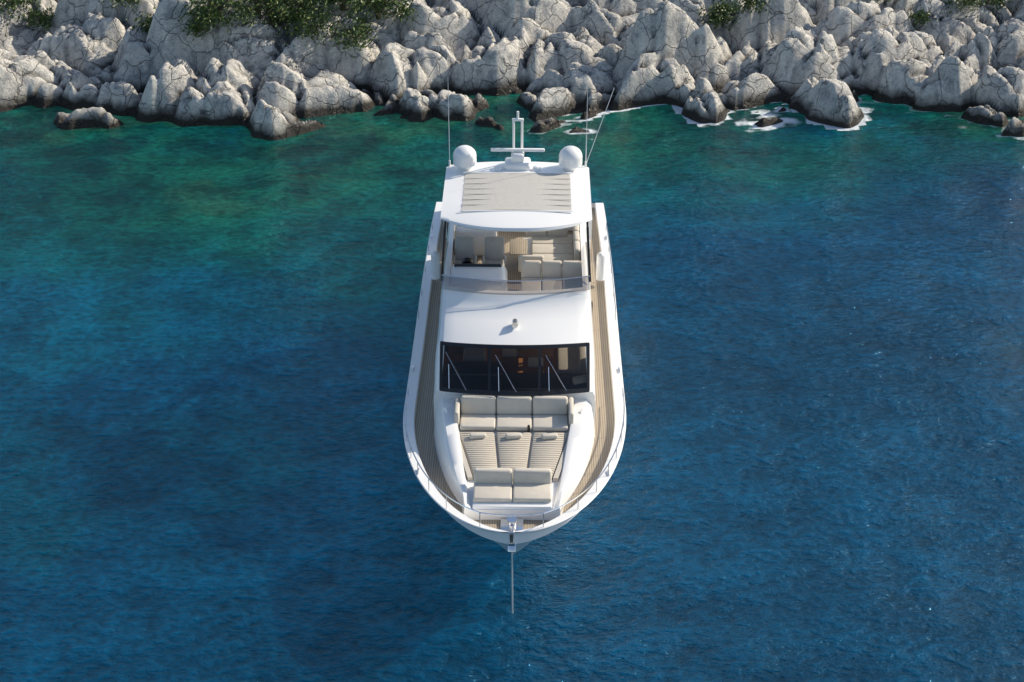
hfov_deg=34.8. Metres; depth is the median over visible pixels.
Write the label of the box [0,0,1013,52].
shrubs
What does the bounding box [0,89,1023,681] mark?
sea
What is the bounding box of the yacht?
[403,89,625,613]
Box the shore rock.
[0,0,1023,139]
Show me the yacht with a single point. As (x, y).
(514, 421)
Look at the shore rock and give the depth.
69.18 m

